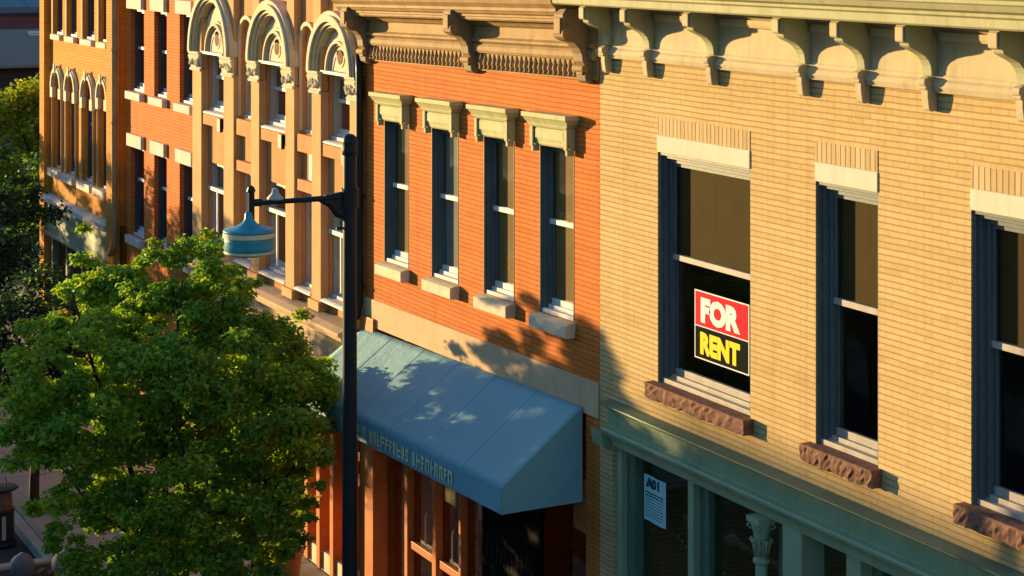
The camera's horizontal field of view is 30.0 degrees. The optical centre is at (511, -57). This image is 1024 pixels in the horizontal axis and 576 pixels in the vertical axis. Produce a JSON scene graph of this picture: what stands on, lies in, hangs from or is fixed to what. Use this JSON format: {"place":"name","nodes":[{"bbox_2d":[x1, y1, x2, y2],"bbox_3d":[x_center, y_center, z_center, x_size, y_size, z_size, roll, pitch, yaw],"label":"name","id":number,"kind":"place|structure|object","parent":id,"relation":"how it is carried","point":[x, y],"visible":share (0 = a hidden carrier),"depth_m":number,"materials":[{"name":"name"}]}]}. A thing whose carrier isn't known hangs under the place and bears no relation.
{"place":"outdoors","nodes":[
{"label":"outdoors","id":0,"kind":"place"},
{"bbox_2d":[0,533,36,563],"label":"road","id":1,"kind":"structure","parent":0,"point":[9,554],"depth_m":28.55,"materials":[{"name":"grey asphalt"}]},
{"bbox_2d":[0,475,18,549],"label":"litter bin","id":2,"kind":"object","parent":1,"relation":"on","point":[7,530],"visible":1,"depth_m":28.72,"materials":[{"name":"metal"}]},
{"bbox_2d":[0,510,53,570],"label":"kerb","id":3,"kind":"structure","parent":1,"relation":"on","point":[28,537],"depth_m":28.62,"materials":[{"name":"grey concrete"}]},
{"bbox_2d":[0,563,53,575],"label":"planting bed","id":4,"kind":"object","parent":1,"relation":"on","point":[37,568],"depth_m":27.35,"materials":[{"name":"brown soil"}]},
{"bbox_2d":[10,552,34,575],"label":"boulder","id":5,"kind":"object","parent":4,"relation":"on","point":[22,563],"visible":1,"depth_m":26.98,"materials":[{"name":"grey stone"}]},
{"bbox_2d":[51,550,75,575],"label":"boulder","id":6,"kind":"object","parent":4,"relation":"on","point":[55,561],"visible":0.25,"depth_m":27.05,"materials":[{"name":"grey stone"}]},
{"bbox_2d":[0,184,39,277],"bbox_3d":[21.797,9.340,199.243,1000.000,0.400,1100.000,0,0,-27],"label":"ground","id":7,"kind":"structure","parent":0,"point":[33,244],"depth_m":58.35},
{"bbox_2d":[0,71,39,204],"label":"olive tree","id":8,"kind":"object","parent":7,"relation":"on","point":[17,108],"visible":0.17,"depth_m":59.48,"materials":[{"name":"green plant"}]},
{"bbox_2d":[0,29,39,154],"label":"grey roofed house","id":9,"kind":"structure","parent":7,"relation":"on","point":[19,54],"depth_m":74.16,"materials":[{"name":"brick"}]},
{"bbox_2d":[28,31,39,35],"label":"rooftop vent","id":10,"kind":"object","parent":9,"relation":"on","point":[31,33],"visible":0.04,"depth_m":78.51,"materials":[{"name":"grey metal"}]},
{"bbox_2d":[0,7,39,29],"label":"maroon brick block","id":11,"kind":"structure","parent":7,"relation":"on","point":[19,17],"depth_m":89.01,"materials":[{"name":"red brick"}]},
{"bbox_2d":[0,0,39,6],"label":"teal roofed hall","id":12,"kind":"structure","parent":7,"relation":"on","point":[19,3],"depth_m":105.08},
{"bbox_2d":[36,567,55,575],"bbox_3d":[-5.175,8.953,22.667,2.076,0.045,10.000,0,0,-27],"label":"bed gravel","id":13,"kind":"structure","parent":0,"point":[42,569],"depth_m":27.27,"materials":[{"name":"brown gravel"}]},
{"bbox_2d":[39,0,126,386],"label":"amber corner building","id":14,"kind":"structure","parent":0,"point":[75,105],"depth_m":39.40,"materials":[{"name":"brick"}]},
{"bbox_2d":[47,64,63,178],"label":"window","id":15,"kind":"structure","parent":14,"relation":"in","point":[56,78],"depth_m":41.24,"materials":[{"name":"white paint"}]},
{"bbox_2d":[50,0,62,40],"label":"window","id":16,"kind":"structure","parent":14,"relation":"in","point":[53,36],"depth_m":41.39,"materials":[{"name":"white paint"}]},
{"bbox_2d":[60,67,77,185],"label":"window","id":17,"kind":"structure","parent":14,"relation":"in","point":[70,79],"depth_m":40.23,"materials":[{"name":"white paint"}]},
{"bbox_2d":[64,0,76,42],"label":"window","id":18,"kind":"structure","parent":14,"relation":"in","point":[67,38],"depth_m":40.33,"materials":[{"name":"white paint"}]},
{"bbox_2d":[76,71,95,193],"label":"window","id":19,"kind":"structure","parent":14,"relation":"in","point":[87,86],"depth_m":39.05,"materials":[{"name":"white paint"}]},
{"bbox_2d":[79,0,94,46],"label":"window","id":20,"kind":"structure","parent":14,"relation":"in","point":[82,41],"depth_m":39.14,"materials":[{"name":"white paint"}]},
{"bbox_2d":[92,74,105,199],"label":"window","id":21,"kind":"structure","parent":14,"relation":"in","point":[100,91],"depth_m":38.02,"materials":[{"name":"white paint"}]},
{"bbox_2d":[95,0,105,48],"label":"window","id":22,"kind":"structure","parent":14,"relation":"in","point":[102,45],"depth_m":38.02,"materials":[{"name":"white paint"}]},
{"bbox_2d":[106,0,117,256],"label":"downpipe","id":23,"kind":"object","parent":14,"relation":"attached to","point":[114,127],"visible":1,"depth_m":36.46,"materials":[{"name":"brown metal"}]},
{"bbox_2d":[125,0,195,452],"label":"orange brick building","id":24,"kind":"structure","parent":0,"point":[158,94],"depth_m":34.80,"materials":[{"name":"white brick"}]},
{"bbox_2d":[125,0,144,101],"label":"window","id":25,"kind":"structure","parent":24,"relation":"in","point":[138,5],"depth_m":36.17,"materials":[{"name":"white paint"}]},
{"bbox_2d":[125,132,144,248],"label":"window","id":26,"kind":"structure","parent":24,"relation":"in","point":[133,140],"depth_m":36.17,"materials":[{"name":"black glass"}]},
{"bbox_2d":[148,0,166,107],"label":"window","id":27,"kind":"structure","parent":24,"relation":"in","point":[160,6],"depth_m":34.79,"materials":[{"name":"black glass"}]},
{"bbox_2d":[149,140,166,256],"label":"window","id":28,"kind":"structure","parent":24,"relation":"in","point":[157,148],"depth_m":34.79,"materials":[{"name":"black glass"}]},
{"bbox_2d":[173,0,193,114],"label":"window","id":29,"kind":"structure","parent":24,"relation":"in","point":[183,7],"depth_m":33.40,"materials":[{"name":"white paint"}]},
{"bbox_2d":[175,148,191,274],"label":"window","id":30,"kind":"structure","parent":24,"relation":"in","point":[182,156],"depth_m":33.42,"materials":[{"name":"black glass"}]},
{"bbox_2d":[0,278,585,575],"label":"sidewalk","id":31,"kind":"structure","parent":0,"point":[20,495],"depth_m":30.73,"materials":[{"name":"concrete"}]},
{"bbox_2d":[0,150,39,257],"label":"bushy tree","id":32,"kind":"object","parent":31,"relation":"on","point":[33,163],"visible":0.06,"depth_m":50.80,"materials":[{"name":"green plant"}]},
{"bbox_2d":[0,140,72,299],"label":"street tree","id":33,"kind":"object","parent":31,"relation":"on","point":[11,248],"visible":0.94,"depth_m":36.85,"materials":[{"name":"green plant"}]},
{"bbox_2d":[0,257,146,512],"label":"street tree","id":34,"kind":"object","parent":31,"relation":"on","point":[11,309],"visible":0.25,"depth_m":29.89,"materials":[{"name":"green plant"}]},
{"bbox_2d":[0,223,341,575],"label":"street tree","id":35,"kind":"object","parent":31,"relation":"on","point":[268,434],"visible":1,"depth_m":22.84,"materials":[{"name":"green plant"}]},
{"bbox_2d":[180,0,363,575],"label":"arcaded stone building","id":36,"kind":"structure","parent":31,"relation":"on","point":[273,94],"depth_m":28.31,"materials":[{"name":"beige stone"}]},
{"bbox_2d":[203,55,223,132],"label":"window","id":37,"kind":"structure","parent":36,"relation":"in","point":[210,117],"depth_m":31.92,"materials":[{"name":"white paint"}]},
{"bbox_2d":[204,162,223,250],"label":"window","id":38,"kind":"structure","parent":36,"relation":"in","point":[217,187],"depth_m":32.02,"materials":[{"name":"white paint"}]},
{"bbox_2d":[233,173,250,268],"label":"window","id":39,"kind":"structure","parent":36,"relation":"in","point":[247,177],"depth_m":30.55,"materials":[{"name":"grey glass"}]},
{"bbox_2d":[236,15,250,174],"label":"window","id":40,"kind":"structure","parent":36,"relation":"in","point":[243,126],"depth_m":30.54,"materials":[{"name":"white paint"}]},
{"bbox_2d":[259,181,284,283],"bbox_3d":[-3.520,4.355,29.034,0.290,1.430,1.100,0,0,-27],"label":"window","id":41,"kind":"structure","parent":36,"relation":"in","point":[277,265],"depth_m":29.21,"materials":[{"name":"white paint"}]},
{"bbox_2d":[260,65,284,148],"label":"window","id":42,"kind":"structure","parent":36,"relation":"in","point":[275,134],"depth_m":29.37,"materials":[{"name":"grey glass"}]},
{"bbox_2d":[294,193,311,295],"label":"window","id":43,"kind":"structure","parent":36,"relation":"in","point":[301,288],"depth_m":28.12,"materials":[{"name":"grey glass"}]},
{"bbox_2d":[296,22,312,193],"bbox_3d":[-2.903,2.370,27.868,0.270,2.480,0.738,0,0,-27],"label":"window","id":44,"kind":"structure","parent":36,"relation":"in","point":[303,141],"depth_m":28.09,"materials":[{"name":"white paint"}]},
{"bbox_2d":[309,154,311,180],"bbox_3d":[-2.889,3.330,27.750,0.033,0.540,0.240,0,0,-27],"label":"vertical sign","id":45,"kind":"object","parent":36,"relation":"attached to","point":[310,167],"visible":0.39,"depth_m":27.80,"materials":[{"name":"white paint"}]},
{"bbox_2d":[321,214,342,310],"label":"window","id":46,"kind":"structure","parent":36,"relation":"in","point":[337,293],"depth_m":27.14,"materials":[{"name":"white paint"}]},
{"bbox_2d":[322,75,349,165],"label":"window","id":47,"kind":"structure","parent":36,"relation":"in","point":[332,149],"depth_m":27.11,"materials":[{"name":"white paint"}]},
{"bbox_2d":[355,54,363,319],"bbox_3d":[-2.107,5.203,25.886,0.128,7.434,0.260,0,0,-42],"label":"downpipe","id":48,"kind":"object","parent":36,"relation":"attached to","point":[359,93],"visible":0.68,"depth_m":25.79,"materials":[{"name":"metal"}]},
{"bbox_2d":[278,530,303,575],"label":"planter tub","id":49,"kind":"object","parent":31,"relation":"on","point":[293,567],"visible":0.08,"depth_m":26.82,"materials":[{"name":"ceramic"}]},
{"bbox_2d":[223,134,358,575],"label":"street lamp","id":50,"kind":"object","parent":31,"relation":"on","point":[249,236],"visible":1,"depth_m":18.40,"materials":[{"name":"metal"}]},
{"bbox_2d":[331,0,599,575],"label":"red brick building","id":51,"kind":"structure","parent":31,"relation":"on","point":[481,184],"depth_m":22.90,"materials":[{"name":"brick"}]},
{"bbox_2d":[368,91,412,282],"bbox_3d":[-1.514,3.151,24.944,0.345,2.429,1.030,0,0,-27],"label":"window","id":52,"kind":"structure","parent":51,"relation":"in","point":[392,109],"depth_m":25.18,"materials":[{"name":"black glass"}]},
{"bbox_2d":[415,97,462,299],"bbox_3d":[-0.834,3.121,23.612,0.345,2.428,1.020,0,0,-27],"label":"window","id":53,"kind":"structure","parent":51,"relation":"in","point":[441,115],"depth_m":23.83,"materials":[{"name":"white paint"}]},
{"bbox_2d":[298,329,581,514],"bbox_3d":[-1.072,5.553,22.946,0.991,1.210,6.098,0,0,-27],"label":"blue awning","id":54,"kind":"object","parent":51,"relation":"attached to","point":[498,444],"visible":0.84,"depth_m":21.66,"materials":[{"name":"fabric"}]},
{"bbox_2d":[466,103,518,318],"bbox_3d":[-0.159,3.092,22.290,0.345,2.429,1.030,0,0,-27],"label":"window","id":55,"kind":"structure","parent":51,"relation":"in","point":[495,123],"depth_m":22.50,"materials":[{"name":"white paint"}]},
{"bbox_2d":[482,505,545,575],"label":"window","id":56,"kind":"structure","parent":51,"relation":"attached to","point":[512,544],"depth_m":21.83,"materials":[{"name":"black glass"}]},
{"bbox_2d":[521,110,579,338],"bbox_3d":[0.487,3.063,21.025,0.345,2.429,1.030,0,0,-27],"label":"window","id":57,"kind":"structure","parent":51,"relation":"in","point":[554,133],"depth_m":21.21,"materials":[{"name":"black glass"}]},
{"bbox_2d":[552,0,1023,575],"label":"cream brick building","id":58,"kind":"structure","parent":0,"point":[830,192],"depth_m":16.91,"materials":[{"name":"beige brick"}]},
{"bbox_2d":[644,473,665,528],"bbox_3d":[1.460,5.705,19.585,0.018,0.470,0.420,0,0,-27],"label":"paper notice","id":59,"kind":"object","parent":58,"relation":"attached to","point":[654,501],"visible":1,"depth_m":19.56,"materials":[{"name":"white paper"}]},
{"bbox_2d":[644,117,753,435],"bbox_3d":[1.852,3.135,18.432,0.310,2.811,1.770,0,0,-27],"label":"window","id":60,"kind":"structure","parent":58,"relation":"in","point":[705,204],"depth_m":18.62,"materials":[{"name":"black glass"}]},
{"bbox_2d":[695,289,749,375],"bbox_3d":[2.015,3.728,18.395,0.008,0.669,0.949,0,0,-27],"label":"for rent sign","id":61,"kind":"object","parent":60,"relation":"attached to","point":[722,331],"visible":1,"depth_m":18.37,"materials":[{"name":"red plastic"}]},
{"bbox_2d":[675,529,728,574],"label":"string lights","id":62,"kind":"object","parent":58,"relation":"hanging from","point":[686,546],"visible":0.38,"depth_m":19.70,"materials":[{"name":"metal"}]},
{"bbox_2d":[799,141,881,488],"bbox_3d":[2.946,3.137,16.442,0.449,2.813,1.010,0,0,-27],"label":"window","id":63,"kind":"structure","parent":58,"relation":"in","point":[847,217],"depth_m":16.61,"materials":[{"name":"black glass"}]},
{"bbox_2d":[952,165,1023,551],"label":"window","id":64,"kind":"structure","parent":58,"relation":"in","point":[996,512],"depth_m":14.90,"materials":[{"name":"black glass"}]}
]}

